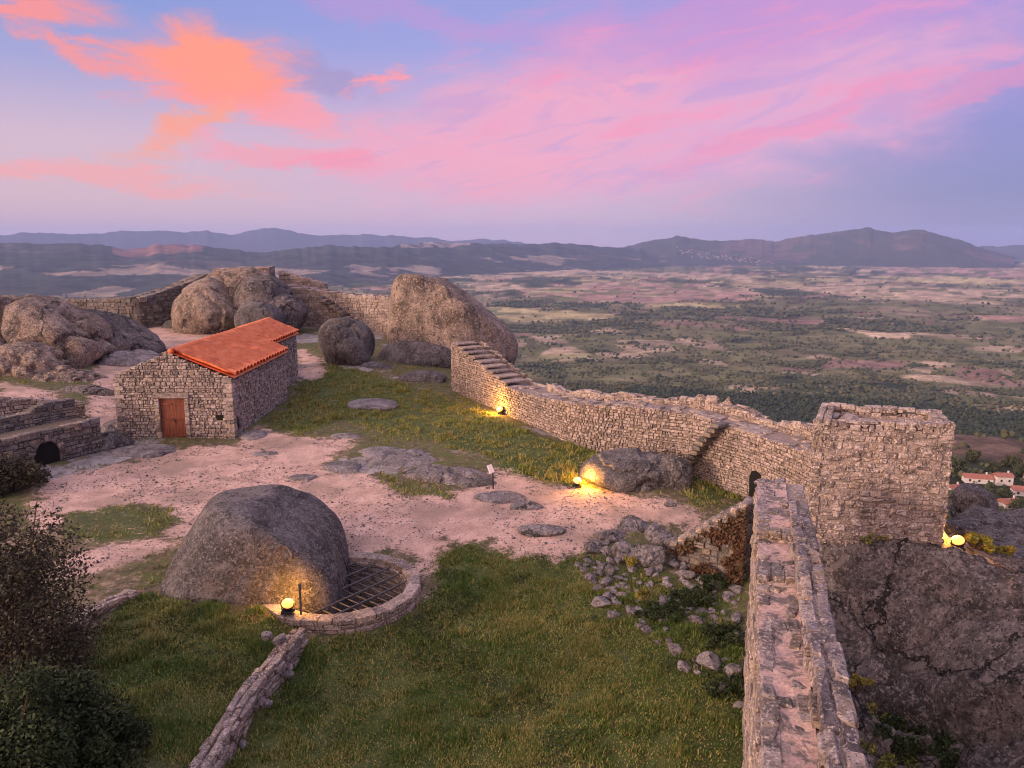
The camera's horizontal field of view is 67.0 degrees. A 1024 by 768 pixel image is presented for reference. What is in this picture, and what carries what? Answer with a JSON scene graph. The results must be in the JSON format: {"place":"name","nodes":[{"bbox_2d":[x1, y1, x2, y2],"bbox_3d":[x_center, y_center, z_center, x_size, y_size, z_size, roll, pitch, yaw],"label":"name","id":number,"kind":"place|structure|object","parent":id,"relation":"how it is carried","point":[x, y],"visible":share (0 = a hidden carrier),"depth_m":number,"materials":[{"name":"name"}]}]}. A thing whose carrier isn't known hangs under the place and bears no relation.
{"place":"outdoors","nodes":[
{"label":"outdoors","id":0,"kind":"place"},
{"bbox_2d":[0,228,524,252],"bbox_3d":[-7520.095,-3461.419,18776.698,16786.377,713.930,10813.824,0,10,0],"label":"distant mountains","id":1,"kind":"structure","parent":0,"point":[268,239],"depth_m":18787.43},
{"bbox_2d":[0,347,744,767],"bbox_3d":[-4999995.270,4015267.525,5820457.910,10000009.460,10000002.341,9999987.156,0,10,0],"label":"grass","id":2,"kind":"structure","parent":0,"point":[320,405],"depth_m":36.98,"materials":[{"name":"green plant"}]},
{"bbox_2d":[0,326,749,767],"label":"ground","id":3,"kind":"structure","parent":0,"point":[480,526],"depth_m":27.63,"materials":[{"name":"beige soil"}]},
{"bbox_2d":[0,452,52,497],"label":"shrub","id":4,"kind":"object","parent":3,"relation":"on","point":[30,472],"visible":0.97,"depth_m":29.39,"materials":[{"name":"green plant"}]},
{"bbox_2d":[0,341,70,377],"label":"outcrop","id":5,"kind":"object","parent":3,"relation":"on","point":[26,359],"visible":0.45,"depth_m":46.48,"materials":[{"name":"stone"}]},
{"bbox_2d":[0,396,85,418],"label":"terrace wall","id":6,"kind":"structure","parent":3,"relation":"on","point":[12,405],"depth_m":36.94,"materials":[{"name":"stone"}]},
{"bbox_2d":[0,653,91,767],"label":"bush","id":7,"kind":"object","parent":3,"relation":"on","point":[17,716],"visible":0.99,"depth_m":13.57,"materials":[{"name":"green plant"}]},
{"bbox_2d":[0,398,101,468],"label":"terrace wall","id":8,"kind":"structure","parent":3,"relation":"on","point":[48,432],"depth_m":33.40,"materials":[{"name":"stone"}]},
{"bbox_2d":[0,497,108,703],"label":"shrub","id":9,"kind":"object","parent":3,"relation":"on","point":[24,579],"visible":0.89,"depth_m":17.21,"materials":[{"name":"green plant"}]},
{"bbox_2d":[0,294,117,367],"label":"outcrop","id":10,"kind":"object","parent":3,"relation":"on","point":[78,337],"visible":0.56,"depth_m":50.01,"materials":[{"name":"stone"}]},
{"bbox_2d":[29,365,108,382],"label":"outcrop","id":11,"kind":"object","parent":3,"relation":"on","point":[65,373],"visible":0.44,"depth_m":46.41,"materials":[{"name":"stone"}]},
{"bbox_2d":[0,665,153,767],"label":"bush","id":12,"kind":"object","parent":3,"relation":"on","point":[78,688],"visible":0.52,"depth_m":14.79,"materials":[{"name":"green plant"}]},
{"bbox_2d":[58,385,114,395],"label":"outcrop","id":13,"kind":"object","parent":3,"relation":"on","point":[92,390],"visible":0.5,"depth_m":43.78,"materials":[{"name":"stone"}]},
{"bbox_2d":[44,589,138,650],"bbox_3d":[-11.158,6.421,20.356,0.831,1.075,3.422,2,11,8],"label":"terrace edging","id":14,"kind":"object","parent":3,"relation":"on","point":[109,603],"visible":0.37,"depth_m":21.07,"materials":[{"name":"stone"}]},
{"bbox_2d":[100,419,117,432],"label":"slab","id":15,"kind":"structure","parent":3,"relation":"on","point":[109,425],"depth_m":36.96,"materials":[{"name":"stone"}]},
{"bbox_2d":[101,431,135,450],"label":"slab","id":16,"kind":"structure","parent":3,"relation":"on","point":[111,440],"depth_m":35.19,"materials":[{"name":"stone"}]},
{"bbox_2d":[83,309,165,353],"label":"outcrop","id":17,"kind":"object","parent":3,"relation":"on","point":[130,334],"visible":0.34,"depth_m":55.44,"materials":[{"name":"stone"}]},
{"bbox_2d":[94,349,159,366],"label":"outcrop","id":18,"kind":"object","parent":3,"relation":"on","point":[128,358],"visible":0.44,"depth_m":51.69,"materials":[{"name":"stone"}]},
{"bbox_2d":[63,274,208,327],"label":"rampart","id":19,"kind":"object","parent":3,"relation":"on","point":[151,309],"visible":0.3,"depth_m":68.52,"materials":[{"name":"stone"}]},
{"bbox_2d":[110,443,175,457],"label":"slab","id":20,"kind":"structure","parent":3,"relation":"on","point":[154,450],"depth_m":34.42,"materials":[{"name":"stone"}]},
{"bbox_2d":[171,277,234,334],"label":"boulder","id":21,"kind":"object","parent":3,"relation":"on","point":[202,306],"visible":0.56,"depth_m":65.29,"materials":[{"name":"stone"}]},
{"bbox_2d":[113,317,298,438],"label":"stone house","id":22,"kind":"structure","parent":3,"relation":"on","point":[233,383],"depth_m":36.58,"materials":[{"name":"stone"}]},
{"bbox_2d":[160,399,187,437],"bbox_3d":[-15.998,1.659,36.578,1.182,2.030,0.116,0,10,0],"label":"door","id":23,"kind":"structure","parent":22,"relation":"in","point":[171,408],"depth_m":36.55,"materials":[{"name":"brown wood"}]},
{"bbox_2d":[188,627,308,767],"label":"retaining wall","id":24,"kind":"structure","parent":3,"relation":"on","point":[260,684],"depth_m":17.42,"materials":[{"name":"stone"}]},
{"bbox_2d":[238,430,268,439],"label":"slab","id":25,"kind":"structure","parent":3,"relation":"on","point":[254,435],"depth_m":36.89,"materials":[{"name":"stone"}]},
{"bbox_2d":[159,484,350,613],"bbox_3d":[-8.023,5.983,24.167,5.926,5.314,5.263,0,10,0],"label":"boulder","id":26,"kind":"object","parent":3,"relation":"on","point":[269,544],"visible":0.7,"depth_m":22.19,"materials":[{"name":"stone"}]},
{"bbox_2d":[234,301,284,327],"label":"boulder","id":27,"kind":"object","parent":3,"relation":"on","point":[249,312],"visible":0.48,"depth_m":63.37,"materials":[{"name":"stone"}]},
{"bbox_2d":[232,275,293,314],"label":"boulder","id":28,"kind":"object","parent":3,"relation":"on","point":[268,289],"visible":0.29,"depth_m":66.27,"materials":[{"name":"stone"}]},
{"bbox_2d":[204,266,270,296],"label":"boulder","id":29,"kind":"object","parent":28,"relation":"on","point":[229,279],"visible":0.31,"depth_m":67.36,"materials":[{"name":"stone"}]},
{"bbox_2d":[272,633,285,645],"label":"fallen stone","id":30,"kind":"object","parent":3,"relation":"on","point":[280,639],"visible":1,"depth_m":19.26,"materials":[{"name":"stone"}]},
{"bbox_2d":[280,598,294,627],"bbox_3d":[-6.141,6.164,20.904,0.366,0.449,0.881,0,10,0],"label":"floodlight","id":31,"kind":"object","parent":3,"relation":"on","point":[287,605],"visible":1,"depth_m":21.07,"materials":[{"name":"yellow metal"}]},
{"bbox_2d":[269,294,307,328],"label":"boulder","id":32,"kind":"object","parent":3,"relation":"on","point":[293,309],"visible":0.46,"depth_m":66.20,"materials":[{"name":"stone"}]},
{"bbox_2d":[287,474,316,480],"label":"slab","id":33,"kind":"structure","parent":3,"relation":"on","point":[301,477],"depth_m":31.64,"materials":[{"name":"stone"}]},
{"bbox_2d":[286,283,390,335],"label":"rampart","id":34,"kind":"object","parent":3,"relation":"on","point":[370,310],"visible":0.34,"depth_m":70.13,"materials":[{"name":"stone"}]},
{"bbox_2d":[212,266,275,276],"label":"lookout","id":35,"kind":"object","parent":34,"relation":"on","point":[269,270],"visible":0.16,"depth_m":72.00,"materials":[{"name":"stone"}]},
{"bbox_2d":[278,270,327,288],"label":"broken wall","id":36,"kind":"structure","parent":34,"relation":"on","point":[287,277],"depth_m":73.26,"materials":[{"name":"stone"}]},
{"bbox_2d":[322,461,361,472],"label":"slab","id":37,"kind":"structure","parent":3,"relation":"on","point":[342,467],"depth_m":32.70,"materials":[{"name":"stone"}]},
{"bbox_2d":[264,552,421,634],"bbox_3d":[-5.106,6.877,23.328,4.775,1.883,4.798,0,10,0],"label":"round well","id":38,"kind":"object","parent":3,"relation":"on","point":[382,578],"visible":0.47,"depth_m":22.56,"materials":[{"name":"stone"}]},
{"bbox_2d":[330,433,359,438],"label":"slab","id":39,"kind":"structure","parent":3,"relation":"on","point":[342,435],"depth_m":36.89,"materials":[{"name":"stone"}]},
{"bbox_2d":[318,317,374,365],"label":"boulder","id":40,"kind":"object","parent":3,"relation":"on","point":[345,341],"visible":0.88,"depth_m":52.60,"materials":[{"name":"stone"}]},
{"bbox_2d":[29,382,701,585],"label":"gravel","id":41,"kind":"structure","parent":3,"relation":"on","point":[307,481],"depth_m":29.76,"materials":[{"name":"beige gravel"}]},
{"bbox_2d":[347,398,397,410],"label":"slab","id":42,"kind":"structure","parent":3,"relation":"on","point":[381,404],"depth_m":42.75,"materials":[{"name":"stone"}]},
{"bbox_2d":[360,361,395,368],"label":"boulder","id":43,"kind":"object","parent":3,"relation":"on","point":[375,364],"visible":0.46,"depth_m":52.54,"materials":[{"name":"stone"}]},
{"bbox_2d":[358,446,436,468],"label":"slab","id":44,"kind":"structure","parent":3,"relation":"on","point":[392,457],"depth_m":33.93,"materials":[{"name":"stone"}]},
{"bbox_2d":[377,340,451,368],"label":"boulder","id":45,"kind":"object","parent":3,"relation":"on","point":[422,353],"visible":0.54,"depth_m":54.81,"materials":[{"name":"stone"}]},
{"bbox_2d":[398,370,446,382],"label":"boulder","id":46,"kind":"object","parent":3,"relation":"on","point":[429,376],"visible":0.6,"depth_m":49.09,"materials":[{"name":"stone"}]},
{"bbox_2d":[401,464,488,484],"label":"slab","id":47,"kind":"structure","parent":3,"relation":"on","point":[436,473],"depth_m":31.61,"materials":[{"name":"stone"}]},
{"bbox_2d":[387,273,517,364],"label":"boulder","id":48,"kind":"object","parent":3,"relation":"on","point":[445,312],"visible":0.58,"depth_m":55.58,"materials":[{"name":"stone"}]},
{"bbox_2d":[456,477,496,487],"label":"slab","id":49,"kind":"structure","parent":3,"relation":"on","point":[474,482],"depth_m":31.11,"materials":[{"name":"stone"}]},
{"bbox_2d":[474,490,526,503],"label":"slab","id":50,"kind":"structure","parent":3,"relation":"on","point":[500,497],"depth_m":29.67,"materials":[{"name":"stone"}]},
{"bbox_2d":[510,500,543,509],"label":"slab","id":51,"kind":"structure","parent":3,"relation":"on","point":[527,505],"depth_m":28.89,"materials":[{"name":"stone"}]},
{"bbox_2d":[518,524,565,536],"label":"slab","id":52,"kind":"structure","parent":3,"relation":"on","point":[539,530],"depth_m":26.84,"materials":[{"name":"stone"}]},
{"bbox_2d":[584,539,600,553],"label":"rock","id":53,"kind":"object","parent":3,"relation":"on","point":[592,546],"visible":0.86,"depth_m":25.85,"materials":[{"name":"stone"}]},
{"bbox_2d":[591,596,610,607],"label":"fallen stone","id":54,"kind":"object","parent":3,"relation":"on","point":[599,601],"visible":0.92,"depth_m":23.02,"materials":[{"name":"stone"}]},
{"bbox_2d":[593,528,625,542],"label":"rock","id":55,"kind":"object","parent":3,"relation":"on","point":[612,535],"visible":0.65,"depth_m":26.66,"materials":[{"name":"stone"}]},
{"bbox_2d":[611,541,634,561],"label":"rock","id":56,"kind":"object","parent":3,"relation":"on","point":[620,549],"visible":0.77,"depth_m":25.53,"materials":[{"name":"stone"}]},
{"bbox_2d":[578,448,670,491],"bbox_3d":[4.877,3.835,31.836,4.267,2.244,2.923,0,10,0],"label":"outcrop","id":57,"kind":"object","parent":3,"relation":"on","point":[627,470],"visible":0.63,"depth_m":30.84,"materials":[{"name":"stone"}]},
{"bbox_2d":[451,341,813,502],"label":"curtain wall","id":58,"kind":"structure","parent":3,"relation":"on","point":[728,444],"depth_m":33.64,"materials":[{"name":"stone"}]},
{"bbox_2d":[616,515,648,532],"bbox_3d":[4.344,5.246,27.762,1.430,0.998,1.230,0,10,0],"label":"rock","id":59,"kind":"object","parent":3,"relation":"on","point":[630,523],"visible":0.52,"depth_m":27.44,"materials":[{"name":"stone"}]},
{"bbox_2d":[633,545,665,566],"bbox_3d":[4.495,5.642,25.375,0.876,0.635,0.962,-7,13,-35],"label":"rock","id":60,"kind":"object","parent":3,"relation":"on","point":[649,555],"visible":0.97,"depth_m":25.21,"materials":[{"name":"stone"}]},
{"bbox_2d":[644,522,673,546],"bbox_3d":[5.113,5.349,26.887,0.941,0.839,1.248,-4,11,-22],"label":"rock","id":61,"kind":"object","parent":3,"relation":"on","point":[656,533],"visible":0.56,"depth_m":26.68,"materials":[{"name":"stone"}]},
{"bbox_2d":[633,599,685,622],"bbox_3d":[4.335,6.691,22.688,1.635,0.583,1.137,0,10,0],"label":"weed clump","id":62,"kind":"object","parent":3,"relation":"on","point":[652,610],"visible":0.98,"depth_m":22.52,"materials":[{"name":"green plant"}]},
{"bbox_2d":[661,454,692,490],"bbox_3d":[6.481,3.861,31.670,1.732,2.081,1.868,0,10,0],"label":"outcrop","id":63,"kind":"object","parent":3,"relation":"on","point":[680,469],"visible":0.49,"depth_m":30.87,"materials":[{"name":"stone"}]},
{"bbox_2d":[675,570,695,579],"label":"fallen stone","id":64,"kind":"object","parent":3,"relation":"on","point":[688,574],"visible":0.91,"depth_m":24.89,"materials":[{"name":"stone"}]},
{"bbox_2d":[666,585,714,606],"bbox_3d":[5.453,6.524,23.656,1.586,0.602,1.035,0,10,0],"label":"weed clump","id":65,"kind":"object","parent":3,"relation":"on","point":[686,595],"visible":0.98,"depth_m":23.51,"materials":[{"name":"green plant"}]},
{"bbox_2d":[696,651,720,672],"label":"fallen stone","id":66,"kind":"object","parent":3,"relation":"on","point":[708,659],"visible":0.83,"depth_m":20.21,"materials":[{"name":"stone"}]},
{"bbox_2d":[669,496,753,581],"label":"stepped wall","id":67,"kind":"structure","parent":3,"relation":"on","point":[705,550],"depth_m":24.91,"materials":[{"name":"stone"}]},
{"bbox_2d":[667,506,747,586],"bbox_3d":[6.201,5.145,24.897,2.676,3.062,0.426,7,13,34],"label":"creeper","id":68,"kind":"object","parent":67,"relation":"attached to","point":[740,548],"visible":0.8,"depth_m":24.49,"materials":[{"name":"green plant"}]},
{"bbox_2d":[693,573,735,592],"bbox_3d":[6.599,6.312,24.731,1.559,0.547,1.230,0,10,0],"label":"weed clump","id":69,"kind":"object","parent":3,"relation":"on","point":[710,578],"visible":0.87,"depth_m":24.57,"materials":[{"name":"green plant"}]},
{"bbox_2d":[700,621,744,649],"bbox_3d":[5.880,6.921,21.356,1.370,0.606,1.300,0,10,0],"label":"weed clump","id":70,"kind":"object","parent":3,"relation":"on","point":[718,629],"visible":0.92,"depth_m":21.25,"materials":[{"name":"green plant"}]},
{"bbox_2d":[701,672,744,699],"bbox_3d":[5.548,7.563,19.194,1.551,0.571,1.018,-4,11,-21],"label":"weed clump","id":71,"kind":"object","parent":3,"relation":"on","point":[736,679],"visible":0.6,"depth_m":19.13,"materials":[{"name":"green plant"}]},
{"bbox_2d":[723,663,742,675],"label":"fallen stone","id":72,"kind":"object","parent":3,"relation":"on","point":[731,668],"visible":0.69,"depth_m":19.89,"materials":[{"name":"stone"}]},
{"bbox_2d":[819,520,1023,767],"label":"cliff rock","id":73,"kind":"object","parent":3,"relation":"on","point":[930,636],"visible":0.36,"depth_m":19.61,"materials":[{"name":"stone"}]},
{"bbox_2d":[742,478,868,767],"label":"walkway wall","id":74,"kind":"structure","parent":73,"relation":"on","point":[799,710],"depth_m":11.69,"materials":[{"name":"stone"}]},
{"bbox_2d":[849,673,875,693],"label":"bush","id":75,"kind":"object","parent":73,"relation":"on","point":[856,682],"visible":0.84,"depth_m":19.18,"materials":[{"name":"green plant"}]},
{"bbox_2d":[861,531,887,545],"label":"bush","id":76,"kind":"object","parent":73,"relation":"on","point":[869,540],"visible":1,"depth_m":21.25,"materials":[{"name":"green plant"}]},
{"bbox_2d":[808,402,955,545],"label":"square tower","id":77,"kind":"structure","parent":73,"relation":"on","point":[886,470],"depth_m":21.06,"materials":[{"name":"stone"}]},
{"bbox_2d":[866,702,907,732],"bbox_3d":[9.272,8.329,19.465,2.238,0.939,1.623,0,10,0],"label":"bush","id":78,"kind":"object","parent":73,"relation":"on","point":[872,710],"visible":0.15,"depth_m":19.43,"materials":[{"name":"green plant"}]},
{"bbox_2d":[859,732,919,767],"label":"bush","id":79,"kind":"object","parent":73,"relation":"on","point":[889,763],"visible":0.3,"depth_m":17.85,"materials":[{"name":"green plant"}]},
{"bbox_2d":[871,713,936,763],"bbox_3d":[9.457,8.463,18.497,1.431,0.827,1.649,10,15,44],"label":"bush","id":80,"kind":"object","parent":73,"relation":"on","point":[897,722],"visible":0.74,"depth_m":18.28,"materials":[{"name":"green plant"}]},
{"bbox_2d":[911,729,969,767],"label":"bush","id":81,"kind":"object","parent":73,"relation":"on","point":[945,741],"visible":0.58,"depth_m":17.77,"materials":[{"name":"green plant"}]},
{"bbox_2d":[950,535,965,550],"bbox_3d":[12.080,4.390,20.697,0.366,0.454,0.882,0,10,0],"label":"floodlight","id":82,"kind":"object","parent":73,"relation":"on","point":[958,541],"visible":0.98,"depth_m":20.86,"materials":[{"name":"yellow metal"}]},
{"bbox_2d":[964,531,995,553],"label":"bush","id":83,"kind":"object","parent":73,"relation":"on","point":[973,538],"visible":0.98,"depth_m":22.41,"materials":[{"name":"yellow plant"}]},
{"bbox_2d":[995,545,1016,556],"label":"bush","id":84,"kind":"object","parent":73,"relation":"on","point":[1010,551],"visible":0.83,"depth_m":22.53,"materials":[{"name":"yellow plant"}]},
{"bbox_2d":[993,541,1023,561],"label":"rock","id":85,"kind":"object","parent":73,"relation":"on","point":[1019,554],"visible":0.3,"depth_m":23.47,"materials":[{"name":"stone"}]},
{"bbox_2d":[947,483,998,518],"bbox_3d":[18.845,5.025,31.613,1.821,1.834,1.539,0,10,0],"label":"rock","id":86,"kind":"object","parent":3,"relation":"on","point":[964,496],"visible":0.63,"depth_m":31.18,"materials":[{"name":"stone"}]},
{"bbox_2d":[952,506,1019,523],"bbox_3d":[17.827,5.390,29.150,2.247,1.417,1.682,4,11,20],"label":"rock","id":87,"kind":"object","parent":3,"relation":"on","point":[984,512],"visible":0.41,"depth_m":29.01,"materials":[{"name":"stone"}]},
{"bbox_2d":[951,517,1023,545],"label":"rock","id":88,"kind":"object","parent":3,"relation":"on","point":[995,529],"visible":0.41,"depth_m":26.56,"materials":[{"name":"stone"}]},
{"bbox_2d":[1007,507,1023,523],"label":"rock","id":89,"kind":"object","parent":3,"relation":"on","point":[1018,514],"visible":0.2,"depth_m":30.00,"materials":[{"name":"stone"}]},
{"bbox_2d":[0,242,769,296],"bbox_3d":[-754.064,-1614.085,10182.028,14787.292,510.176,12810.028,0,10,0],"label":"hills","id":90,"kind":"structure","parent":0,"point":[76,269],"depth_m":7735.46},
{"bbox_2d":[58,543,748,767],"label":"grass","id":91,"kind":"structure","parent":0,"point":[502,596],"depth_m":19.18,"materials":[{"name":"green plant"}]},
{"bbox_2d":[0,0,1023,247],"label":"sky","id":92,"kind":"structure","parent":0,"point":[600,123],"materials":[{"name":"purple"}]},
{"bbox_2d":[53,260,1023,518],"bbox_3d":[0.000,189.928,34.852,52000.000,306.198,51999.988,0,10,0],"label":"valley","id":93,"kind":"structure","parent":0,"point":[653,288],"depth_m":3448.19,"materials":[{"name":"green plant"}]},
{"bbox_2d":[44,276,1023,412],"bbox_3d":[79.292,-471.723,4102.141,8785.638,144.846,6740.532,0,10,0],"label":"woodland","id":94,"kind":"object","parent":93,"relation":"on","point":[924,394],"visible":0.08,"depth_m":2305.46,"materials":[{"name":"green plant"}]},
{"bbox_2d":[607,384,1023,439],"bbox_3d":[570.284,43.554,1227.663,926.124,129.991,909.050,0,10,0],"label":"forest","id":95,"kind":"object","parent":93,"relation":"on","point":[789,406],"visible":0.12,"depth_m":1464.95,"materials":[{"name":"green plant"}]},
{"bbox_2d":[951,458,968,470],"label":"tree","id":96,"kind":"object","parent":93,"relation":"on","point":[959,463],"visible":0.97,"depth_m":440.90,"materials":[{"name":"green plant"}]},
{"bbox_2d":[963,448,982,461],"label":"tree","id":97,"kind":"object","parent":93,"relation":"on","point":[972,455],"visible":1,"depth_m":459.38,"materials":[{"name":"green plant"}]},
{"bbox_2d":[961,472,994,483],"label":"village house","id":98,"kind":"structure","parent":93,"relation":"on","point":[977,478],"depth_m":419.10,"materials":[{"name":"paint"}]},
{"bbox_2d":[946,429,1023,520],"bbox_3d":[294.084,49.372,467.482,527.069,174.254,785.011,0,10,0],"label":"scrub","id":99,"kind":"object","parent":93,"relation":"on","point":[989,486],"visible":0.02,"depth_m":434.20,"materials":[{"name":"green plant"}]},
{"bbox_2d":[983,461,1002,472],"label":"tree","id":100,"kind":"object","parent":93,"relation":"on","point":[992,467],"visible":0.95,"depth_m":436.69,"materials":[{"name":"green plant"}]},
{"bbox_2d":[992,471,1014,485],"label":"village house","id":101,"kind":"structure","parent":93,"relation":"on","point":[1006,479],"depth_m":414.52,"materials":[{"name":"paint"}]},
{"bbox_2d":[996,488,1016,497],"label":"tree","id":102,"kind":"object","parent":93,"relation":"on","point":[1005,493],"visible":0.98,"depth_m":385.03,"materials":[{"name":"green plant"}]},
{"bbox_2d":[996,495,1018,508],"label":"village house","id":103,"kind":"structure","parent":93,"relation":"on","point":[1003,502],"depth_m":364.86,"materials":[{"name":"paint"}]},
{"bbox_2d":[1003,453,1023,466],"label":"tree","id":104,"kind":"object","parent":93,"relation":"on","point":[1011,460],"visible":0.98,"depth_m":450.17,"materials":[{"name":"green plant"}]},
{"bbox_2d":[1008,497,1023,509],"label":"tree","id":105,"kind":"object","parent":93,"relation":"on","point":[1017,504],"visible":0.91,"depth_m":358.08,"materials":[{"name":"green plant"}]},
{"bbox_2d":[1009,485,1023,495],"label":"village house","id":106,"kind":"structure","parent":93,"relation":"on","point":[1017,490],"depth_m":394.97,"materials":[{"name":"paint"}]},
{"bbox_2d":[625,227,1014,267],"bbox_3d":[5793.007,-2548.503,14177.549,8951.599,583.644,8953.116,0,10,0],"label":"mountains","id":107,"kind":"structure","parent":0,"point":[868,246],"depth_m":11744.32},
{"bbox_2d":[980,245,1023,259],"bbox_3d":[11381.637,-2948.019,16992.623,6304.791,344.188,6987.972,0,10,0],"label":"distant hills","id":108,"kind":"structure","parent":0,"point":[1016,252],"depth_m":16238.36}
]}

